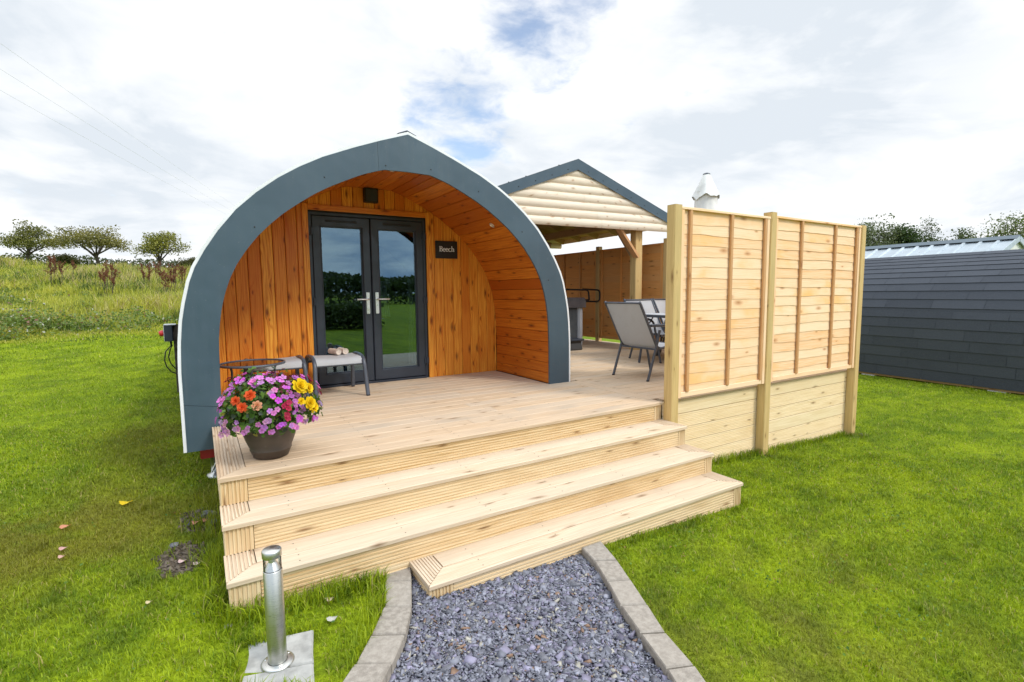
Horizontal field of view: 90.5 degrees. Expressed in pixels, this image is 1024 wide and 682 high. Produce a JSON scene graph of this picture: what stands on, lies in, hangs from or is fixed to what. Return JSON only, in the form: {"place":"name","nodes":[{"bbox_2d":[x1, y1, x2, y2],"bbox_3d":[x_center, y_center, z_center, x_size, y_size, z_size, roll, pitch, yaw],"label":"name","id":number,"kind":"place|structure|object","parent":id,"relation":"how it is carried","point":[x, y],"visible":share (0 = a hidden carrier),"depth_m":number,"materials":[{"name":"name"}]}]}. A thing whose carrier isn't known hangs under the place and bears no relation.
{"place":"outdoors","nodes":[
{"label":"outdoors","id":0,"kind":"place"},
{"bbox_2d":[0,43,198,181],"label":"power line","id":1,"kind":"object","parent":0,"point":[91,107],"visible":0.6,"depth_m":25.94,"materials":[{"name":"grey metal"}]},
{"bbox_2d":[2,91,220,211],"bbox_3d":[-24.665,-11.743,35.105,0.009,0.909,83.568,-2,6,-16],"label":"power line","id":2,"kind":"object","parent":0,"point":[93,142],"visible":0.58,"depth_m":26.42,"materials":[{"name":"grey metal"}]},
{"bbox_2d":[2,70,229,209],"bbox_3d":[-24.535,-12.316,35.121,0.009,0.514,83.349,-2,6,-16],"label":"power line","id":3,"kind":"object","parent":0,"point":[103,133],"visible":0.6,"depth_m":27.54,"materials":[{"name":"grey metal"}]},
{"bbox_2d":[0,323,1016,393],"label":"lawn grass","id":4,"kind":"structure","parent":0,"point":[173,358],"depth_m":10.68,"materials":[{"name":"green plant"}]},
{"bbox_2d":[0,327,1023,681],"bbox_3d":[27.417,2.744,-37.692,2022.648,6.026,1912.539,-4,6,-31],"label":"ground","id":5,"kind":"structure","parent":0,"point":[322,673],"depth_m":3.33,"materials":[{"name":"green plant"}]},
{"bbox_2d":[0,219,70,261],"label":"hawthorn tree","id":6,"kind":"object","parent":5,"relation":"on","point":[20,239],"visible":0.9,"depth_m":49.55,"materials":[{"name":"green plant"}]},
{"bbox_2d":[44,255,55,283],"bbox_3d":[-20.828,-3.036,22.926,0.540,1.721,0.382,2,6,21],"label":"dock plant","id":7,"kind":"object","parent":5,"relation":"on","point":[50,267],"visible":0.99,"depth_m":22.85,"materials":[{"name":"brown plant"}]},
{"bbox_2d":[52,260,76,279],"bbox_3d":[-20.746,-3.050,23.533,0.868,1.550,0.672,-1,6,-9],"label":"dock plant","id":8,"kind":"object","parent":5,"relation":"on","point":[60,266],"visible":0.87,"depth_m":23.52,"materials":[{"name":"brown plant"}]},
{"bbox_2d":[48,253,83,265],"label":"bush","id":9,"kind":"object","parent":5,"relation":"on","point":[62,258],"visible":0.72,"depth_m":50.52,"materials":[{"name":"green plant"}]},
{"bbox_2d":[1,252,175,268],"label":"hedge","id":10,"kind":"object","parent":5,"relation":"on","point":[90,260],"visible":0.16,"depth_m":61.10,"materials":[{"name":"green plant"}]},
{"bbox_2d":[45,224,132,264],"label":"hawthorn tree","id":11,"kind":"object","parent":5,"relation":"on","point":[105,241],"visible":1,"depth_m":48.74,"materials":[{"name":"green plant"}]},
{"bbox_2d":[0,271,181,339],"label":"weeds","id":12,"kind":"object","parent":5,"relation":"on","point":[69,317],"visible":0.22,"depth_m":13.26,"materials":[{"name":"green plant"}]},
{"bbox_2d":[0,253,190,343],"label":"tall grass","id":13,"kind":"structure","parent":5,"relation":"on","point":[137,291],"depth_m":18.40,"materials":[{"name":"green plant"}]},
{"bbox_2d":[101,260,114,286],"bbox_3d":[-17.134,-2.608,21.595,0.700,1.650,0.388,0,6,9],"label":"dock plant","id":14,"kind":"object","parent":5,"relation":"on","point":[111,269],"visible":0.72,"depth_m":21.53,"materials":[{"name":"brown plant"}]},
{"bbox_2d":[97,269,120,295],"bbox_3d":[-16.202,-2.249,20.432,0.611,1.417,0.644,2,6,26],"label":"dock plant","id":15,"kind":"object","parent":5,"relation":"on","point":[101,276],"visible":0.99,"depth_m":20.36,"materials":[{"name":"brown plant"}]},
{"bbox_2d":[119,500,132,504],"bbox_3d":[-2.871,1.196,3.774,0.087,0.026,0.057,-4,6,-31],"label":"fallen petal","id":16,"kind":"object","parent":5,"relation":"on","point":[122,502],"visible":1,"depth_m":3.77,"materials":[{"name":"yellow plant"}]},
{"bbox_2d":[137,263,153,285],"bbox_3d":[-16.883,-2.813,23.300,0.449,1.599,0.750,2,6,25],"label":"dock plant","id":17,"kind":"object","parent":5,"relation":"on","point":[144,273],"visible":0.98,"depth_m":23.31,"materials":[{"name":"brown plant"}]},
{"bbox_2d":[127,230,190,267],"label":"hawthorn tree","id":18,"kind":"object","parent":5,"relation":"on","point":[158,244],"visible":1,"depth_m":49.46,"materials":[{"name":"green plant"}]},
{"bbox_2d":[152,261,173,278],"bbox_3d":[-17.113,-3.106,24.857,1.224,1.719,0.326,1,6,15],"label":"dock plant","id":19,"kind":"object","parent":5,"relation":"on","point":[158,268],"visible":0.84,"depth_m":24.85,"materials":[{"name":"brown plant"}]},
{"bbox_2d":[158,324,178,392],"bbox_3d":[-5.040,0.323,7.509,0.264,1.150,0.195,-4,6,-31],"label":"power post","id":20,"kind":"object","parent":5,"relation":"on","point":[168,332],"visible":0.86,"depth_m":7.50,"materials":[{"name":"grey plastic"}]},
{"bbox_2d":[161,270,177,297],"bbox_3d":[-14.203,-2.208,20.827,0.632,1.480,0.810,0,5,5],"label":"dock plant","id":21,"kind":"object","parent":5,"relation":"on","point":[164,277],"visible":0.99,"depth_m":20.86,"materials":[{"name":"brown plant"}]},
{"bbox_2d":[165,263,178,291],"bbox_3d":[-14.803,-2.595,22.289,0.489,1.683,0.825,-2,6,-13],"label":"dock plant","id":22,"kind":"object","parent":5,"relation":"on","point":[175,269],"visible":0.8,"depth_m":22.29,"materials":[{"name":"brown plant"}]},
{"bbox_2d":[168,542,178,547],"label":"stone","id":23,"kind":"object","parent":5,"relation":"on","point":[172,545],"visible":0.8,"depth_m":3.17,"materials":[{"name":"stone"}]},
{"bbox_2d":[168,257,195,267],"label":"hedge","id":24,"kind":"object","parent":5,"relation":"on","point":[184,262],"visible":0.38,"depth_m":49.91,"materials":[{"name":"green plant"}]},
{"bbox_2d":[177,266,187,284],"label":"dock plant","id":25,"kind":"object","parent":5,"relation":"on","point":[183,273],"visible":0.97,"depth_m":24.44,"materials":[{"name":"brown plant"}]},
{"bbox_2d":[201,510,215,517],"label":"stone","id":26,"kind":"object","parent":5,"relation":"on","point":[206,512],"visible":0.39,"depth_m":3.60,"materials":[{"name":"stone"}]},
{"bbox_2d":[242,664,313,681],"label":"concrete slab","id":27,"kind":"structure","parent":5,"relation":"on","point":[303,673],"depth_m":2.11,"materials":[{"name":"grey concrete"}]},
{"bbox_2d":[245,630,313,672],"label":"concrete slab","id":28,"kind":"structure","parent":5,"relation":"on","point":[300,646],"depth_m":2.26,"materials":[{"name":"grey concrete"}]},
{"bbox_2d":[261,545,294,672],"bbox_3d":[-1.014,1.133,2.168,0.134,0.511,0.134,-4,6,-31],"label":"bollard light","id":29,"kind":"object","parent":28,"relation":"on","point":[276,659],"visible":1,"depth_m":2.14,"materials":[{"name":"metal"}]},
{"bbox_2d":[326,616,336,620],"bbox_3d":[-0.883,1.358,2.487,0.050,0.016,0.044,-4,6,-31],"label":"fallen petal","id":30,"kind":"object","parent":5,"relation":"on","point":[329,618],"visible":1,"depth_m":2.48,"materials":[{"name":"white plant"}]},
{"bbox_2d":[343,664,390,681],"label":"kerb stone","id":31,"kind":"object","parent":5,"relation":"on","point":[369,673],"visible":1,"depth_m":2.15,"materials":[{"name":"concrete"}]},
{"bbox_2d":[178,130,569,477],"bbox_3d":[-2.697,-0.595,7.735,3.888,3.310,6.604,-4,6,-31],"label":"camping pod","id":32,"kind":"object","parent":5,"relation":"on","point":[304,258],"visible":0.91,"depth_m":5.74,"materials":[{"name":"blue wood"}]},
{"bbox_2d":[308,215,374,385],"bbox_3d":[-1.942,-0.456,5.817,0.684,1.908,0.131,-4,6,-31],"label":"door","id":33,"kind":"structure","parent":32,"relation":"in","point":[317,221],"depth_m":5.82,"materials":[{"name":"black metal"}]},
{"bbox_2d":[363,187,377,203],"bbox_3d":[-1.630,-1.678,5.851,0.158,0.160,0.078,-4,6,-31],"label":"wall lamp","id":34,"kind":"object","parent":32,"relation":"attached to","point":[370,195],"visible":1,"depth_m":5.82,"materials":[{"name":"black plastic"}]},
{"bbox_2d":[369,219,428,379],"bbox_3d":[-1.351,-0.497,6.180,0.689,1.908,0.131,-4,6,-31],"label":"door","id":35,"kind":"structure","parent":32,"relation":"in","point":[375,225],"depth_m":6.17,"materials":[{"name":"black metal"}]},
{"bbox_2d":[435,241,456,258],"bbox_3d":[-0.832,-1.156,6.431,0.300,0.218,0.013,-4,6,-31],"label":"name sign","id":36,"kind":"object","parent":32,"relation":"attached to","point":[446,249],"visible":1,"depth_m":6.42,"materials":[{"name":"black plastic"}]},
{"bbox_2d":[356,635,404,673],"bbox_3d":[-0.596,1.442,2.311,0.159,0.090,0.200,0,5,5],"label":"kerb stone","id":37,"kind":"object","parent":5,"relation":"on","point":[386,649],"visible":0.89,"depth_m":2.29,"materials":[{"name":"concrete"}]},
{"bbox_2d":[372,607,411,642],"bbox_3d":[-0.589,1.425,2.520,0.160,0.090,0.211,-1,5,-1],"label":"kerb stone","id":38,"kind":"object","parent":5,"relation":"on","point":[394,621],"visible":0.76,"depth_m":2.50,"materials":[{"name":"concrete"}]},
{"bbox_2d":[385,581,411,608],"bbox_3d":[-0.619,1.409,2.751,0.148,0.090,0.262,-2,6,-11],"label":"kerb stone","id":39,"kind":"object","parent":5,"relation":"on","point":[400,593],"visible":0.6,"depth_m":2.73,"materials":[{"name":"concrete"}]},
{"bbox_2d":[386,567,411,582],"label":"kerb stone","id":40,"kind":"object","parent":5,"relation":"on","point":[402,575],"visible":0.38,"depth_m":2.92,"materials":[{"name":"concrete"}]},
{"bbox_2d":[220,405,742,609],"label":"timber steps","id":41,"kind":"structure","parent":5,"relation":"on","point":[438,543],"depth_m":3.36,"materials":[{"name":"beige wood"}]},
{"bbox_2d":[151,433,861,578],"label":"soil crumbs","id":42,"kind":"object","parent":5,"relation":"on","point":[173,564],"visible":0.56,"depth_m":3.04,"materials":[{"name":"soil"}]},
{"bbox_2d":[212,339,846,506],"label":"timber deck","id":43,"kind":"structure","parent":5,"relation":"on","point":[355,422],"depth_m":5.18,"materials":[{"name":"beige wood"}]},
{"bbox_2d":[220,358,285,403],"bbox_3d":[-2.342,0.420,4.603,0.548,0.459,0.548,-4,6,-31],"label":"side table","id":44,"kind":"object","parent":43,"relation":"on","point":[248,363],"visible":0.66,"depth_m":4.55,"materials":[{"name":"grey paint"}]},
{"bbox_2d":[215,366,322,459],"bbox_3d":[-1.570,0.463,3.329,0.658,0.596,0.611,-4,6,-31],"label":"flower planter","id":45,"kind":"object","parent":43,"relation":"on","point":[282,403],"visible":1,"depth_m":3.20,"materials":[{"name":"plant"}]},
{"bbox_2d":[243,355,309,396],"bbox_3d":[-2.410,0.380,5.159,0.563,0.439,0.660,-4,6,-31],"label":"foot stool","id":46,"kind":"object","parent":43,"relation":"on","point":[297,362],"visible":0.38,"depth_m":5.05,"materials":[{"name":"grey fabric"}]},
{"bbox_2d":[303,351,369,401],"bbox_3d":[-1.896,0.349,5.439,0.563,0.439,0.660,-4,6,-31],"label":"foot stool","id":47,"kind":"object","parent":43,"relation":"on","point":[353,359],"visible":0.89,"depth_m":5.31,"materials":[{"name":"grey fabric"}]},
{"bbox_2d":[328,348,340,354],"bbox_3d":[-1.936,0.114,5.535,0.170,0.066,0.067,4,7,40],"label":"rolled cloth","id":48,"kind":"object","parent":47,"relation":"on","point":[334,351],"visible":1,"depth_m":5.50,"materials":[{"name":"beige fabric"}]},
{"bbox_2d":[337,347,348,353],"bbox_3d":[-1.870,0.107,5.599,0.067,0.066,0.170,-5,7,-40],"label":"rolled cloth","id":49,"kind":"object","parent":47,"relation":"on","point":[344,350],"visible":0.75,"depth_m":5.54,"materials":[{"name":"white fabric"}]},
{"bbox_2d":[570,337,583,350],"bbox_3d":[0.789,0.071,9.278,0.980,0.205,0.470,-4,6,-31],"label":"tub step","id":50,"kind":"object","parent":43,"relation":"on","point":[575,344],"visible":0.24,"depth_m":9.27,"materials":[{"name":"black plastic"}]},
{"bbox_2d":[498,159,666,349],"bbox_3d":[0.173,-1.487,10.050,4.363,3.214,3.967,-3,6,-27],"label":"gazebo","id":51,"kind":"object","parent":43,"relation":"on","point":[577,200],"visible":0.38,"depth_m":8.43,"materials":[{"name":"brown wood"}]},
{"bbox_2d":[565,288,600,343],"bbox_3d":[0.344,-0.542,10.481,2.928,1.147,2.090,-4,6,-31],"label":"hot tub","id":52,"kind":"object","parent":43,"relation":"on","point":[576,305],"visible":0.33,"depth_m":9.91,"materials":[{"name":"plastic"}]},
{"bbox_2d":[554,238,666,341],"bbox_3d":[0.558,-0.347,9.400,4.008,3.020,8.597,-4,6,-31],"label":"boundary fence","id":53,"kind":"object","parent":43,"relation":"on","point":[606,272],"visible":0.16,"depth_m":10.73,"materials":[{"name":"brown wood"}]},
{"bbox_2d":[604,301,664,381],"bbox_3d":[1.674,-0.029,6.343,0.866,0.955,0.666,-4,6,-31],"label":"patio chair","id":54,"kind":"object","parent":43,"relation":"on","point":[632,325],"visible":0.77,"depth_m":6.15,"materials":[{"name":"grey fabric"}]},
{"bbox_2d":[623,298,664,362],"bbox_3d":[2.263,-0.191,7.985,0.666,0.955,0.866,-4,6,-28],"label":"patio chair","id":55,"kind":"object","parent":43,"relation":"on","point":[648,305],"visible":0.34,"depth_m":8.26,"materials":[{"name":"grey fabric"}]},
{"bbox_2d":[638,313,664,362],"bbox_3d":[2.812,-0.048,7.577,1.700,0.732,1.060,-4,6,-31],"label":"dining table","id":56,"kind":"object","parent":43,"relation":"on","point":[657,315],"visible":0.09,"depth_m":7.33,"materials":[{"name":"grey paint"}]},
{"bbox_2d":[652,298,665,353],"bbox_3d":[2.823,-0.227,8.305,0.666,0.955,0.866,-4,7,-33],"label":"patio chair","id":57,"kind":"object","parent":43,"relation":"on","point":[659,304],"visible":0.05,"depth_m":8.44,"materials":[{"name":"grey fabric"}]},
{"bbox_2d":[692,173,719,209],"bbox_3d":[2.844,-1.067,7.506,0.500,2.767,0.500,-4,6,-31],"label":"chimney","id":58,"kind":"object","parent":43,"relation":"on","point":[706,195],"visible":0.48,"depth_m":7.28,"materials":[{"name":"metal"}]},
{"bbox_2d":[582,541,615,566],"bbox_3d":[0.546,1.393,3.260,0.157,0.090,0.243,-2,6,-13],"label":"kerb stone","id":59,"kind":"object","parent":5,"relation":"on","point":[597,551],"visible":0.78,"depth_m":3.24,"materials":[{"name":"concrete"}]},
{"bbox_2d":[594,560,629,589],"bbox_3d":[0.597,1.413,3.044,0.142,0.090,0.230,-1,5,-8],"label":"kerb stone","id":60,"kind":"object","parent":5,"relation":"on","point":[609,571],"visible":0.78,"depth_m":3.02,"materials":[{"name":"concrete"}]},
{"bbox_2d":[608,580,646,613],"bbox_3d":[0.634,1.432,2.810,0.142,0.090,0.231,-1,5,-7],"label":"kerb stone","id":61,"kind":"object","parent":5,"relation":"on","point":[625,593],"visible":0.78,"depth_m":2.79,"materials":[{"name":"concrete"}]},
{"bbox_2d":[621,605,663,639],"bbox_3d":[0.661,1.450,2.582,0.142,0.090,0.222,-1,5,-7],"label":"kerb stone","id":62,"kind":"object","parent":5,"relation":"on","point":[640,620],"visible":0.78,"depth_m":2.57,"materials":[{"name":"concrete"}]},
{"bbox_2d":[641,633,692,675],"bbox_3d":[0.716,1.471,2.361,0.128,0.090,0.238,-2,6,-13],"label":"kerb stone","id":63,"kind":"object","parent":5,"relation":"on","point":[664,651],"visible":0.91,"depth_m":2.33,"materials":[{"name":"concrete"}]},
{"bbox_2d":[667,666,704,681],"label":"kerb stone","id":64,"kind":"object","parent":5,"relation":"on","point":[689,674],"visible":1,"depth_m":2.19,"materials":[{"name":"concrete"}]},
{"bbox_2d":[663,204,866,454],"bbox_3d":[3.009,0.048,5.744,3.592,2.911,0.100,-4,6,-31],"label":"privacy fence","id":65,"kind":"object","parent":5,"relation":"on","point":[762,303],"visible":0.98,"depth_m":5.46,"materials":[{"name":"brown wood"}]},
{"bbox_2d":[857,213,903,246],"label":"tree","id":66,"kind":"object","parent":5,"relation":"on","point":[872,233],"visible":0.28,"depth_m":44.62,"materials":[{"name":"green plant"}]},
{"bbox_2d":[885,223,936,244],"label":"tree","id":67,"kind":"object","parent":5,"relation":"on","point":[909,237],"visible":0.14,"depth_m":44.30,"materials":[{"name":"green plant"}]},
{"bbox_2d":[916,215,947,241],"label":"tree","id":68,"kind":"object","parent":5,"relation":"on","point":[931,230],"visible":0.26,"depth_m":44.92,"materials":[{"name":"green plant"}]},
{"bbox_2d":[858,249,1023,393],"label":"dark pod","id":69,"kind":"object","parent":5,"relation":"on","point":[956,319],"visible":0.57,"depth_m":10.77,"materials":[{"name":"grey wood"}]},
{"bbox_2d":[865,235,1023,258],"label":"metal roof shelter","id":70,"kind":"object","parent":5,"relation":"on","point":[1009,242],"visible":0.27,"depth_m":16.00,"materials":[{"name":"grey metal"}]},
{"bbox_2d":[944,226,978,240],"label":"tree","id":71,"kind":"object","parent":5,"relation":"on","point":[961,235],"visible":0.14,"depth_m":44.59,"materials":[{"name":"green plant"}]},
{"bbox_2d":[970,210,1023,238],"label":"tree","id":72,"kind":"object","parent":5,"relation":"on","point":[1014,231],"visible":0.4,"depth_m":44.99,"materials":[{"name":"green plant"}]},
{"bbox_2d":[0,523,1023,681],"bbox_3d":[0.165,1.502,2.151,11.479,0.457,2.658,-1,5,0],"label":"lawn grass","id":73,"kind":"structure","parent":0,"point":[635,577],"depth_m":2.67,"materials":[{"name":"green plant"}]},
{"bbox_2d":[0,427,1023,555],"bbox_3d":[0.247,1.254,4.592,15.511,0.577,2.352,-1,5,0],"label":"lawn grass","id":74,"kind":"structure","parent":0,"point":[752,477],"depth_m":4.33,"materials":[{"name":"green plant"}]},
{"bbox_2d":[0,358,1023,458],"bbox_3d":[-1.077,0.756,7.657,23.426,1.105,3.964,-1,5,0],"label":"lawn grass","id":75,"kind":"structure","parent":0,"point":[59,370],"depth_m":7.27,"materials":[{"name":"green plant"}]},
{"bbox_2d":[0,0,1023,267],"label":"sky","id":76,"kind":"structure","parent":0,"point":[850,112],"materials":[{"name":"white"}]},
{"bbox_2d":[389,554,671,681],"bbox_3d":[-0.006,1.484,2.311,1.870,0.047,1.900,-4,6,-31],"label":"gravel","id":77,"kind":"structure","parent":0,"point":[523,621],"depth_m":2.40,"materials":[{"name":"grey gravel"}]},
{"bbox_2d":[425,616,430,623],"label":"slate rock","id":78,"kind":"object","parent":77,"relation":"on","point":[427,620],"visible":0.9,"depth_m":2.58,"materials":[{"name":"grey stone"}]},
{"bbox_2d":[440,663,453,672],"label":"slate rock","id":79,"kind":"object","parent":77,"relation":"on","point":[445,667],"visible":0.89,"depth_m":2.25,"materials":[{"name":"grey stone"}]},
{"bbox_2d":[501,674,509,681],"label":"slate rock","id":80,"kind":"object","parent":77,"relation":"on","point":[505,678],"visible":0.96,"depth_m":2.18,"materials":[{"name":"grey stone"}]},
{"bbox_2d":[503,577,513,582],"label":"slate rock","id":81,"kind":"object","parent":77,"relation":"on","point":[506,580],"visible":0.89,"depth_m":2.96,"materials":[{"name":"grey stone"}]},
{"bbox_2d":[536,652,548,659],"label":"slate rock","id":82,"kind":"object","parent":77,"relation":"on","point":[541,655],"visible":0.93,"depth_m":2.33,"materials":[{"name":"grey stone"}]},
{"bbox_2d":[568,581,580,586],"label":"slate rock","id":83,"kind":"object","parent":77,"relation":"on","point":[573,583],"visible":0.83,"depth_m":2.93,"materials":[{"name":"grey stone"}]},
{"bbox_2d":[624,652,632,660],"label":"slate rock","id":84,"kind":"object","parent":77,"relation":"on","point":[628,655],"visible":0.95,"depth_m":2.34,"materials":[{"name":"grey stone"}]}
]}

